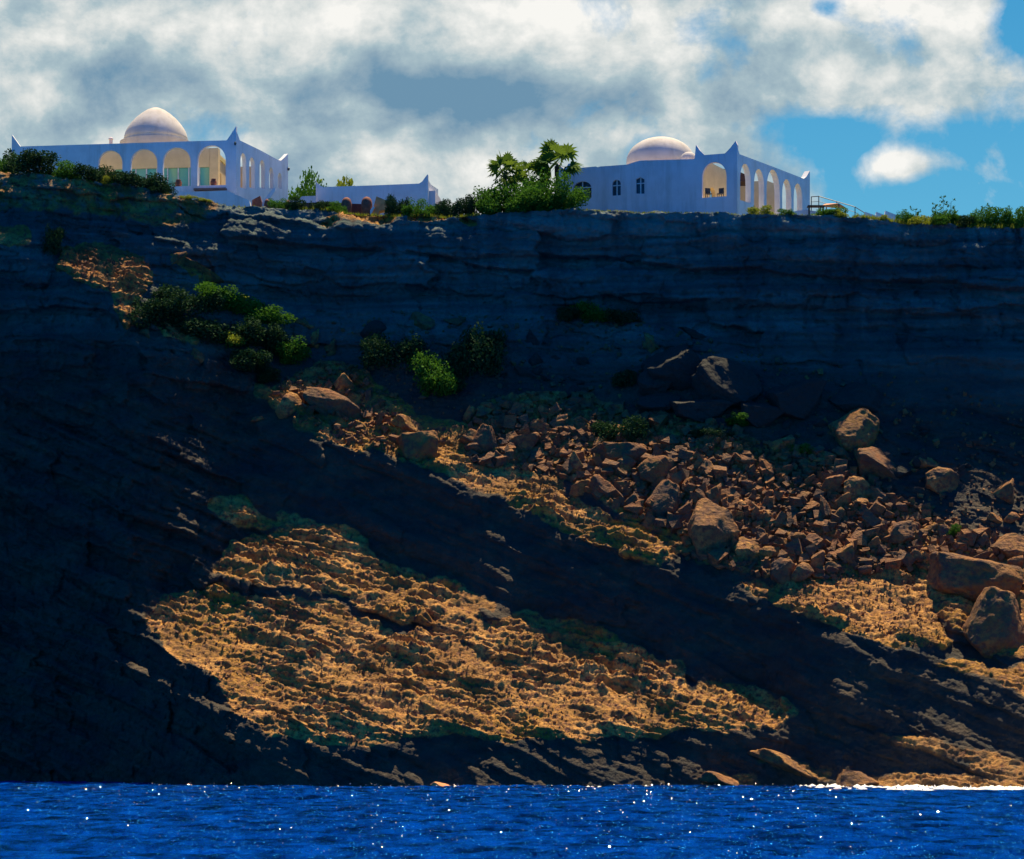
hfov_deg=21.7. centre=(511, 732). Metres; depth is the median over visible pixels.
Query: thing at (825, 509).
boulder
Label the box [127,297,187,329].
shrub
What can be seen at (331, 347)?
boulder
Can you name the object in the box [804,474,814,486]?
rubble stone
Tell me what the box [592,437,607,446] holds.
rubble stone
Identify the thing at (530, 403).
rubble stone
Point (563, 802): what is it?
wavelets
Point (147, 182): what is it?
shrub
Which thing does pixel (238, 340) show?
shrub
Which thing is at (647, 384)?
boulder
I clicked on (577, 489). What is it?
boulder
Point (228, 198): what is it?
garden wall
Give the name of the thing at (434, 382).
shrub
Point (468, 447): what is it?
rubble stone
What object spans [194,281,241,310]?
shrub
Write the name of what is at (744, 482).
rubble stone
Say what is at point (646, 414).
rubble stone
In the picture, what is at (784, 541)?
boulder
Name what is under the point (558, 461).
rubble stone
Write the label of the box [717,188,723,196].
chair
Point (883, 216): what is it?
shrub
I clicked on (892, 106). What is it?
sky
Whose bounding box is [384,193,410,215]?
shrub
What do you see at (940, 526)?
rubble stone
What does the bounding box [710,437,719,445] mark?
rubble stone
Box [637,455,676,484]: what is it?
boulder
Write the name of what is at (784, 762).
rock
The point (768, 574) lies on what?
rubble stone
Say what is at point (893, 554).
boulder
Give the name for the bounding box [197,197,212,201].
shrub
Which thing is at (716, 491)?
boulder
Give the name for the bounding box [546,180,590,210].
shrub
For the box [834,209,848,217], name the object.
shrub
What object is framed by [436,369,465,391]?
shrub
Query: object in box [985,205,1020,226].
shrub
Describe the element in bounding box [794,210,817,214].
terrace wall
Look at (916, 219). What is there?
shrub
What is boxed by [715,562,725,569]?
rubble stone
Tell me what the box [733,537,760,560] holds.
boulder
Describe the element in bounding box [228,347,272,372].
shrub
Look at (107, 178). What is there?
shrub
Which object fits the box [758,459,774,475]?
boulder
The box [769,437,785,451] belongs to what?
rubble stone
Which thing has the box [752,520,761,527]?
rubble stone
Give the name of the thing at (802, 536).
rubble stone
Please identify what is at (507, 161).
fan palm
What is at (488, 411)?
rubble stone
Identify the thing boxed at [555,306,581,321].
shrub
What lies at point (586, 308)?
shrub
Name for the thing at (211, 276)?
boulder
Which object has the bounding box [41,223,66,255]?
shrub
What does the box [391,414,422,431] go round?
boulder
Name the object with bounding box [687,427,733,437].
shrub
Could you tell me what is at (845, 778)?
rock
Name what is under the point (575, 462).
boulder
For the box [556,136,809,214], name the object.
arcade house
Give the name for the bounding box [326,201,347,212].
shrub
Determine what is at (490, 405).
rubble stone
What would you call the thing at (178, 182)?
clay jar
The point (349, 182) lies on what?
tree
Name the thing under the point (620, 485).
boulder
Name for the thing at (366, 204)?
clay oven
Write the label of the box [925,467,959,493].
boulder
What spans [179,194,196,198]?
shrub
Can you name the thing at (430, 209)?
shrub
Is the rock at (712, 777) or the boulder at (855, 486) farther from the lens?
the boulder at (855, 486)
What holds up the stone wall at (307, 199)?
on the cliff
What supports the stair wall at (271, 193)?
on the cliff
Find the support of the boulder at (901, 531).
on the scree
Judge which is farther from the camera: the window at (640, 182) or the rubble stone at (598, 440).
the window at (640, 182)
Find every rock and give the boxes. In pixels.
[430,782,448,785]
[697,771,738,785]
[747,748,811,777]
[836,769,878,786]
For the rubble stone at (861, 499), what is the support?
on the cliff
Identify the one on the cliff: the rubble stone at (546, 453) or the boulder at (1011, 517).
the rubble stone at (546, 453)
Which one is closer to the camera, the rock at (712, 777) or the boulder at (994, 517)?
the rock at (712, 777)
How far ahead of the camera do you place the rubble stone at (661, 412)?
218.22 m
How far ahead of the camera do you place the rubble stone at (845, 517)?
210.31 m
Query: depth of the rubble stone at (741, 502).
210.32 m
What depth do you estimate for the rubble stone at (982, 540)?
207.51 m
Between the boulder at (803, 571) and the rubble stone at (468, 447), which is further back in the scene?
the rubble stone at (468, 447)
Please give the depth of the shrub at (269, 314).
225.21 m
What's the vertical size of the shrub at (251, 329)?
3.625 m
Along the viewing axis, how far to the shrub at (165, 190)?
227.05 m
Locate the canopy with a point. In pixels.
(831, 205)
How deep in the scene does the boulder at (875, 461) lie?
213.58 m
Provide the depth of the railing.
232.60 m
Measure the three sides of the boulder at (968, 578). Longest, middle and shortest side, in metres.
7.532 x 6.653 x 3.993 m
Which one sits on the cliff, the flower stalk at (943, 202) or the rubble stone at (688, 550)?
the flower stalk at (943, 202)
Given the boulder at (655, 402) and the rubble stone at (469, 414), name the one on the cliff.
the rubble stone at (469, 414)
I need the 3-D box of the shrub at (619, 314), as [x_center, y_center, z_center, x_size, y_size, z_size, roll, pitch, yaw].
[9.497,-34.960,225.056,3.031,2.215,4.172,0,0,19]
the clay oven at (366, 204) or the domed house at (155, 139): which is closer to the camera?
the clay oven at (366, 204)
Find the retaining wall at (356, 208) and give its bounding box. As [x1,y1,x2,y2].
[302,202,360,213]
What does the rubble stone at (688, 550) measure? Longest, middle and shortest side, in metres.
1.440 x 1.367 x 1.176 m
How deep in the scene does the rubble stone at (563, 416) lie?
218.87 m
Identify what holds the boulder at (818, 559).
on the scree
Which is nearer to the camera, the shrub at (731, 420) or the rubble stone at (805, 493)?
the rubble stone at (805, 493)
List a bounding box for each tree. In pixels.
[288,166,326,199]
[310,175,354,195]
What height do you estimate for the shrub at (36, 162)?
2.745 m
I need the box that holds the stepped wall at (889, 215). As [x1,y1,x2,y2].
[864,211,896,219]
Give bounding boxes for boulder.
[164,322,186,342]
[170,251,186,265]
[185,257,223,282]
[191,348,204,363]
[250,416,263,422]
[275,392,302,418]
[294,317,314,328]
[302,387,361,418]
[310,329,318,348]
[324,339,336,354]
[334,373,354,390]
[360,320,386,338]
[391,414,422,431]
[398,430,437,462]
[409,311,434,329]
[444,317,465,325]
[472,423,497,452]
[513,432,539,451]
[526,329,539,344]
[569,450,582,475]
[569,479,590,496]
[589,474,612,498]
[597,442,647,460]
[614,481,630,493]
[636,392,680,411]
[637,369,671,395]
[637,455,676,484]
[641,343,700,390]
[643,332,659,353]
[644,479,679,516]
[669,399,733,422]
[679,327,706,341]
[679,499,692,514]
[687,498,739,562]
[690,356,763,407]
[709,483,721,498]
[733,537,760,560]
[740,401,783,427]
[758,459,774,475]
[759,546,778,557]
[767,378,826,419]
[770,557,795,585]
[778,537,787,544]
[790,562,813,583]
[801,533,826,549]
[810,550,824,571]
[819,495,831,518]
[820,474,843,494]
[828,382,880,413]
[828,408,879,451]
[832,446,851,459]
[838,541,854,563]
[843,476,869,498]
[853,446,898,479]
[870,486,888,501]
[886,551,899,557]
[887,520,919,544]
[909,456,937,467]
[910,549,923,563]
[924,551,1023,601]
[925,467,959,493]
[962,586,1023,658]
[987,513,1002,523]
[991,533,1023,558]
[993,478,1013,503]
[1003,512,1019,522]
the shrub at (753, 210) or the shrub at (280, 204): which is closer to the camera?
the shrub at (753, 210)
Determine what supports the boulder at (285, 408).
on the scree
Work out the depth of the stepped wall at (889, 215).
228.60 m
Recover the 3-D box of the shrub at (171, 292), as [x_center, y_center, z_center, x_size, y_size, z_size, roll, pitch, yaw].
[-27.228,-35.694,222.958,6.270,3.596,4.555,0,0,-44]
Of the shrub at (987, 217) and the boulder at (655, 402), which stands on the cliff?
the shrub at (987, 217)
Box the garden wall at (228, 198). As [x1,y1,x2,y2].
[174,190,250,206]
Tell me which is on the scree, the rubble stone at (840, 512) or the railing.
the rubble stone at (840, 512)
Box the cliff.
[0,172,1023,787]
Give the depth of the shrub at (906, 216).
223.57 m
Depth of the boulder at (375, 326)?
226.33 m
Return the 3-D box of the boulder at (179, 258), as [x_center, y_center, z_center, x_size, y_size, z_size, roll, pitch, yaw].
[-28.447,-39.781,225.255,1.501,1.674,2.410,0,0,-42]
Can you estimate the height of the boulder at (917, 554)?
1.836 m
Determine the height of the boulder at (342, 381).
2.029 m
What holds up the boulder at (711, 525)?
on the scree
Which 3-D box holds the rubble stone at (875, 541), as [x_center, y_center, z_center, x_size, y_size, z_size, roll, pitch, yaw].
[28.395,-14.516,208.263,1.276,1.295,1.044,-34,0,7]
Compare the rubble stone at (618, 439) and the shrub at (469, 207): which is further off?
the shrub at (469, 207)
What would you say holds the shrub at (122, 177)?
on the cliff
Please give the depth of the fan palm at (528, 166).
232.72 m
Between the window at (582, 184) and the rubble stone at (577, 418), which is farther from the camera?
the window at (582, 184)
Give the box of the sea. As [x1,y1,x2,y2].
[0,780,1023,858]
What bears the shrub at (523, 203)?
on the cliff
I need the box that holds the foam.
[123,782,1023,789]
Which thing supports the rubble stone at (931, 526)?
on the cliff
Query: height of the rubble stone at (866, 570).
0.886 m
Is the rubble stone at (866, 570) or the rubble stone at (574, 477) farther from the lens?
the rubble stone at (574, 477)
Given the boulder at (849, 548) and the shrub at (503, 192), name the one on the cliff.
the shrub at (503, 192)
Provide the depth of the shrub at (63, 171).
224.97 m
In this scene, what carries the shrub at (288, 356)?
on the cliff
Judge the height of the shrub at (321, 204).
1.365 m
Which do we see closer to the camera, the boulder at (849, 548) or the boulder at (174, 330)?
the boulder at (849, 548)
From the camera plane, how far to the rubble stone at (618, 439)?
216.81 m
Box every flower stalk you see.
[938,195,946,209]
[946,198,955,214]
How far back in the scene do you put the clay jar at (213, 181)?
236.39 m
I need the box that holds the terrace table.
[807,205,824,214]
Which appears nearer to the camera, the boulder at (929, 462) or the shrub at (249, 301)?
the boulder at (929, 462)
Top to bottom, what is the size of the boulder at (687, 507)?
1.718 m
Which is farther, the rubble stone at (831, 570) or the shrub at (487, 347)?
the shrub at (487, 347)
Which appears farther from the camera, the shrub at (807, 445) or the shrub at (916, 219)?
the shrub at (916, 219)
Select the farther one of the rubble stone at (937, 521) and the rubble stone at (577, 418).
the rubble stone at (577, 418)
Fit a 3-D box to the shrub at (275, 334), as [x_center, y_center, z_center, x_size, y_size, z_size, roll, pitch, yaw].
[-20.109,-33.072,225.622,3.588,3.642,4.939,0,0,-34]
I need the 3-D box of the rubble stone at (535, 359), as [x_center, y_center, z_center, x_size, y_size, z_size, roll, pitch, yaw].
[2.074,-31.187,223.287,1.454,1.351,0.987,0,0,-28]
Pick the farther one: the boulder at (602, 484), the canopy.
the canopy
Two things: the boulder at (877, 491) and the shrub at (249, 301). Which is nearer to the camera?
the boulder at (877, 491)
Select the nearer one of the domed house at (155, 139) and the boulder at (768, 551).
the boulder at (768, 551)
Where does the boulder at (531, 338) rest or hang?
on the scree
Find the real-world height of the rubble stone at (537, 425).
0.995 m
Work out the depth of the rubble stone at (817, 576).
205.15 m
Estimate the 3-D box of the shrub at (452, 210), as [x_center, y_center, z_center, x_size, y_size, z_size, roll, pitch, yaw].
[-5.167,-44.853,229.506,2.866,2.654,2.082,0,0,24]
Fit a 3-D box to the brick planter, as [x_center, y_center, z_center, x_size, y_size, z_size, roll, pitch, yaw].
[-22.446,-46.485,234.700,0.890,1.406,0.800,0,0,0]
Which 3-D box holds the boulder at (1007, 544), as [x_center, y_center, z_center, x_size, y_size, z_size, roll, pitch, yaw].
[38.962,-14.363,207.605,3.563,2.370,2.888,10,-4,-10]
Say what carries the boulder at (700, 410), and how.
on the scree
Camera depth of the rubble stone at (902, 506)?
211.29 m
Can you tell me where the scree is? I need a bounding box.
[59,245,1023,747]
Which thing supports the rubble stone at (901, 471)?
on the cliff
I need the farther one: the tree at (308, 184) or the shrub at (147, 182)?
the tree at (308, 184)
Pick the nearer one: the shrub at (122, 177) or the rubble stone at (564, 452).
the rubble stone at (564, 452)
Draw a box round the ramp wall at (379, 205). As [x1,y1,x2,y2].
[372,196,386,215]
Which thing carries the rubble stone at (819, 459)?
on the cliff
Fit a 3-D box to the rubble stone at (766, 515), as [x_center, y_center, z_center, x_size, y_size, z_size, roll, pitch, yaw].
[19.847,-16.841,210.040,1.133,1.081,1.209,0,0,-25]
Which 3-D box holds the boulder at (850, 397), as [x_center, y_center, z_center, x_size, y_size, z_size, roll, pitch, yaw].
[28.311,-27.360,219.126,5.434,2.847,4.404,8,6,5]
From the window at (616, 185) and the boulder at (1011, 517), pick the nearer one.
the boulder at (1011, 517)
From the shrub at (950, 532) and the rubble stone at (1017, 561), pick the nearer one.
the rubble stone at (1017, 561)
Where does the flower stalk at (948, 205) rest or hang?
on the cliff
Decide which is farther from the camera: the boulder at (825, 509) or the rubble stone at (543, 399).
the rubble stone at (543, 399)
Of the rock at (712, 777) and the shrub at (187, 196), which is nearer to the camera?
the rock at (712, 777)
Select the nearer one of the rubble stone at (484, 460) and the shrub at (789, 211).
the rubble stone at (484, 460)
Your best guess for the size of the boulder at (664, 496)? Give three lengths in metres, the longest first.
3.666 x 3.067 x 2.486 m
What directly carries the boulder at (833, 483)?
on the scree
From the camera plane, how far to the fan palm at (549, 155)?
231.95 m
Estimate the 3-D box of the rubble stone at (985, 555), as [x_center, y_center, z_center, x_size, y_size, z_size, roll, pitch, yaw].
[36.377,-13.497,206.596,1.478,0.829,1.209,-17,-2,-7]
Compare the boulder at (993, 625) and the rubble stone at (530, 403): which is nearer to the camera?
the boulder at (993, 625)
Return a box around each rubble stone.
[458,429,476,443]
[463,405,476,422]
[464,443,482,453]
[475,405,496,417]
[480,402,495,414]
[481,452,494,465]
[521,401,532,407]
[528,352,542,365]
[528,421,549,431]
[528,451,542,462]
[538,394,557,402]
[542,450,549,456]
[554,414,567,419]
[554,459,562,464]
[559,448,572,457]
[571,416,587,421]
[571,474,576,481]
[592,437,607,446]
[608,476,621,481]
[616,432,633,442]
[617,458,630,472]
[625,492,637,504]
[636,411,649,422]
[648,411,656,419]
[652,443,661,448]
[658,410,672,420]
[677,529,686,536]
[682,544,694,556]
[696,459,713,471]
[704,418,715,427]
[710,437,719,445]
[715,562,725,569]
[729,486,739,493]
[730,510,743,520]
[732,451,755,465]
[734,444,742,451]
[738,499,748,510]
[741,480,751,486]
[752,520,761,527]
[752,527,768,535]
[760,512,771,517]
[764,569,770,577]
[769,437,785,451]
[781,464,792,475]
[787,532,805,539]
[800,491,811,496]
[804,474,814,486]
[812,451,825,461]
[813,573,825,578]
[824,561,841,572]
[825,565,837,573]
[828,548,840,557]
[831,464,846,472]
[834,492,850,507]
[834,507,846,517]
[842,515,849,520]
[851,496,868,505]
[858,565,871,575]
[867,536,880,546]
[894,465,911,477]
[895,503,908,512]
[912,451,926,468]
[921,552,928,557]
[923,523,938,530]
[934,524,952,534]
[935,518,943,523]
[973,550,990,559]
[974,532,989,548]
[1007,555,1023,567]
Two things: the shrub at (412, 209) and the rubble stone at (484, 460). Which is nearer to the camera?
the rubble stone at (484, 460)
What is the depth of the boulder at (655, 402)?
218.72 m
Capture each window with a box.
[574,182,590,197]
[613,180,620,195]
[636,178,643,193]
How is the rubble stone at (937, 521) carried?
on the scree
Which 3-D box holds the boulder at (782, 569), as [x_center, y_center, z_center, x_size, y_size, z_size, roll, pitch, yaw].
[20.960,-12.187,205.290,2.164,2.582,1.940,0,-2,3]
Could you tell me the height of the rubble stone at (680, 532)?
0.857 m
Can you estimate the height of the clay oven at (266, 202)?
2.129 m
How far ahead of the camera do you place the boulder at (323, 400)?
219.94 m
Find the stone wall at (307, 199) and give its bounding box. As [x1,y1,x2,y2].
[290,196,316,202]
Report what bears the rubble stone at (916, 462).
on the cliff
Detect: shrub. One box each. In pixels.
[0,153,20,172]
[2,148,61,174]
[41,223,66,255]
[52,160,83,179]
[73,162,115,182]
[100,174,116,187]
[103,171,141,185]
[126,172,169,189]
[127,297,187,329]
[148,182,177,195]
[151,283,225,319]
[165,317,244,345]
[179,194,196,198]
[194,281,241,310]
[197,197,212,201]
[218,331,245,348]
[226,292,268,313]
[227,315,270,348]
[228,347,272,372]
[229,302,296,325]
[256,321,293,355]
[257,365,281,382]
[267,198,287,208]
[268,335,311,364]
[285,196,306,209]
[309,200,334,209]
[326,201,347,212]
[359,331,426,372]
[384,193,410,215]
[401,197,427,217]
[406,348,458,396]
[418,204,440,217]
[434,197,464,216]
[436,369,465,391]
[441,319,507,377]
[458,193,477,215]
[473,185,503,214]
[490,176,543,211]
[501,185,561,212]
[518,167,573,210]
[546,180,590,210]
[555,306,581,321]
[570,299,610,322]
[590,415,649,441]
[604,306,643,325]
[610,369,640,386]
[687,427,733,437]
[725,412,749,426]
[745,205,773,214]
[777,208,796,215]
[782,443,813,453]
[810,205,847,214]
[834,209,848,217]
[872,214,892,220]
[894,209,914,223]
[908,214,935,225]
[930,209,960,225]
[946,523,961,536]
[955,215,975,227]
[966,207,999,226]
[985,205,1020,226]
[1012,206,1023,227]
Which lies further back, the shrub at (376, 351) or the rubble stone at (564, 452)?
the shrub at (376, 351)
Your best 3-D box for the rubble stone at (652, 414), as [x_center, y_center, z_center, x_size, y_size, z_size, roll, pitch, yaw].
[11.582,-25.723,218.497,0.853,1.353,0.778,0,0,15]
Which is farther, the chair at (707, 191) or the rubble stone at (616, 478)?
the chair at (707, 191)
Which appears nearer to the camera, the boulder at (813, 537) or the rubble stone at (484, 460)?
the boulder at (813, 537)
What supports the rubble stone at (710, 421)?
on the cliff
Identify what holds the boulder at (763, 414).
on the scree
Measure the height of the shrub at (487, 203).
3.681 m
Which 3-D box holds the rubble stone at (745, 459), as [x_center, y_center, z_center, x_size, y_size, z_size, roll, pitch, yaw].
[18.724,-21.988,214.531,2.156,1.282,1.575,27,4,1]
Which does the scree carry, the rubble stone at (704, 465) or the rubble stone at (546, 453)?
the rubble stone at (704, 465)
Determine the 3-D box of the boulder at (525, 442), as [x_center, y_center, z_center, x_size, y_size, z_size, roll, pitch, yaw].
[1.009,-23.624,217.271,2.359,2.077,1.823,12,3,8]
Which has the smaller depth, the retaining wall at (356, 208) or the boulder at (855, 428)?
the boulder at (855, 428)
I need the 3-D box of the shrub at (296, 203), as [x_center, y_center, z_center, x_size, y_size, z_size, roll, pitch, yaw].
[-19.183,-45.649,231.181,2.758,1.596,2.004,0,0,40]
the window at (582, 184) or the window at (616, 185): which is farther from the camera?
the window at (582, 184)
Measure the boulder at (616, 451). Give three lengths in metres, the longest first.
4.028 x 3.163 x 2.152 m
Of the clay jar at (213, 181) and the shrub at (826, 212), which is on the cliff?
the shrub at (826, 212)
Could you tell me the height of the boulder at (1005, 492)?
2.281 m
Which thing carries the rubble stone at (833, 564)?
on the cliff
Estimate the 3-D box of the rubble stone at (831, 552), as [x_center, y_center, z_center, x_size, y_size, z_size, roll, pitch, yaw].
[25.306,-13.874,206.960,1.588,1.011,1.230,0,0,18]
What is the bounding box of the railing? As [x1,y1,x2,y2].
[811,196,864,215]
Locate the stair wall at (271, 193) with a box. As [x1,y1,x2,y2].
[262,188,275,205]
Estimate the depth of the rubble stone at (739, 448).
214.88 m
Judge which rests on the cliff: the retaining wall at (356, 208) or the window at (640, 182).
the retaining wall at (356, 208)
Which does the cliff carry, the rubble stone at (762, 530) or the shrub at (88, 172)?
the shrub at (88, 172)
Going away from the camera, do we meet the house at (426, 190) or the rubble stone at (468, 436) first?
the rubble stone at (468, 436)
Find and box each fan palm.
[487,151,525,188]
[513,159,546,187]
[530,139,583,190]
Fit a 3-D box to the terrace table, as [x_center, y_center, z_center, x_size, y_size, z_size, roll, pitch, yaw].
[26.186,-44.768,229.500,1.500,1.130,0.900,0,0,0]
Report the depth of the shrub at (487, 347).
222.26 m
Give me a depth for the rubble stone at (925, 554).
206.60 m
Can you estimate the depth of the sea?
115.80 m
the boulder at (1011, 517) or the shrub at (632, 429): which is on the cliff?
the shrub at (632, 429)
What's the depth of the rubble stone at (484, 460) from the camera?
215.64 m
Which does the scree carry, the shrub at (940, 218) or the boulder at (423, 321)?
the boulder at (423, 321)
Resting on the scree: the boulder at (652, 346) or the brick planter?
the boulder at (652, 346)
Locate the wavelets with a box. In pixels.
[1,783,1023,855]
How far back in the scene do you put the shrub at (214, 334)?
221.76 m
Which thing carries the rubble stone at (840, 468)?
on the scree
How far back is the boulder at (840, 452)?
214.75 m
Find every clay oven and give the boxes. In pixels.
[264,199,269,207]
[341,197,351,213]
[361,197,371,213]
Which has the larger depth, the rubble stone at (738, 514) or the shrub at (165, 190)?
the shrub at (165, 190)
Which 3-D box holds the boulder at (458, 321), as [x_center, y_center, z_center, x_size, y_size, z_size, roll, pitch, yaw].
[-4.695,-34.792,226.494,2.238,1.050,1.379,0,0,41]
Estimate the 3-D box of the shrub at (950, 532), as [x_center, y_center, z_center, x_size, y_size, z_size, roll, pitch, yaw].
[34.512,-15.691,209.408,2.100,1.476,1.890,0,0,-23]
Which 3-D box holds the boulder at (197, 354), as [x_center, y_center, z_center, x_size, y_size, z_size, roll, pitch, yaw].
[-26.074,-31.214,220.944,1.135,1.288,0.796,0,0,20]
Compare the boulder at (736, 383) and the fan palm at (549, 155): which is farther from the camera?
the fan palm at (549, 155)
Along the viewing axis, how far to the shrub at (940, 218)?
222.20 m
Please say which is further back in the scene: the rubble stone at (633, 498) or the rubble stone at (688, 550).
the rubble stone at (633, 498)
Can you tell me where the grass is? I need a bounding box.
[1,171,1023,228]
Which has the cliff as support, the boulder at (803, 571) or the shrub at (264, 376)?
the shrub at (264, 376)
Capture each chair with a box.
[705,188,711,197]
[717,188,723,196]
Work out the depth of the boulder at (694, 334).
222.83 m
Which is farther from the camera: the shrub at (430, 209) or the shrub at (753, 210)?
the shrub at (430, 209)
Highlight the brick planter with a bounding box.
[252,196,261,206]
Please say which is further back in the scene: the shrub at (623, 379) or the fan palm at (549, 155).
the fan palm at (549, 155)
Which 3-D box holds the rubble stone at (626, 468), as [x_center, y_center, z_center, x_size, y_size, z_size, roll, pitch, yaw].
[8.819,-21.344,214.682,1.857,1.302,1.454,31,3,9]
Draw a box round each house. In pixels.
[10,107,289,205]
[316,174,440,215]
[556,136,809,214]
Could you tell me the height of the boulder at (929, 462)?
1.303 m
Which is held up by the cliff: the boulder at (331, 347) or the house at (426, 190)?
the house at (426, 190)
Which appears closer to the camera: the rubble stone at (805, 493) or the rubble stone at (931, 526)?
the rubble stone at (931, 526)
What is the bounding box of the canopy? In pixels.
[820,203,845,208]
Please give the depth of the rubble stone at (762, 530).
208.69 m
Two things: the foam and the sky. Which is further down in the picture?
the foam
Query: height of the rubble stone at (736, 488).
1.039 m
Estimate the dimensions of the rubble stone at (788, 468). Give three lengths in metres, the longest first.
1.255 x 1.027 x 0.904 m
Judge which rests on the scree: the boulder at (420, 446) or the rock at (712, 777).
the boulder at (420, 446)
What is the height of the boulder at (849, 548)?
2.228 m
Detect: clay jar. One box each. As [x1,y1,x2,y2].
[175,179,181,185]
[210,178,216,184]
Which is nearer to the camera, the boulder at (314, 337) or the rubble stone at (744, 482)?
the rubble stone at (744, 482)
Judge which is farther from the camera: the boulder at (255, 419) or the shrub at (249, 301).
the shrub at (249, 301)
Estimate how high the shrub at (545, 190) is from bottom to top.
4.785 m
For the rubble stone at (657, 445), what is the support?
on the scree
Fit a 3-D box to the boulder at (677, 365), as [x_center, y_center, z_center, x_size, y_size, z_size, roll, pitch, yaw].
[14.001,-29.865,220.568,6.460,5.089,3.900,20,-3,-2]
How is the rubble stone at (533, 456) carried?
on the scree
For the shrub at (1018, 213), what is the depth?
221.91 m
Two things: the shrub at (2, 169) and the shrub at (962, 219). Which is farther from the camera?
the shrub at (2, 169)
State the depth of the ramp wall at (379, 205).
232.60 m
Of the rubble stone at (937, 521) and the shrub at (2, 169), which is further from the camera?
the shrub at (2, 169)
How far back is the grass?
225.29 m
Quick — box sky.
[0,0,1023,223]
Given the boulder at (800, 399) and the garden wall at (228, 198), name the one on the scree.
the boulder at (800, 399)
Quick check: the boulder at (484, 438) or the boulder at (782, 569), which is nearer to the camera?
the boulder at (782, 569)
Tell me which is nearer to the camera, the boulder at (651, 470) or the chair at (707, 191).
the boulder at (651, 470)
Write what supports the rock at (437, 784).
in the sea
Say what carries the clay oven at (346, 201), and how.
on the cliff
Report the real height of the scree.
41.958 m
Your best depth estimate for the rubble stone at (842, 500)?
211.13 m

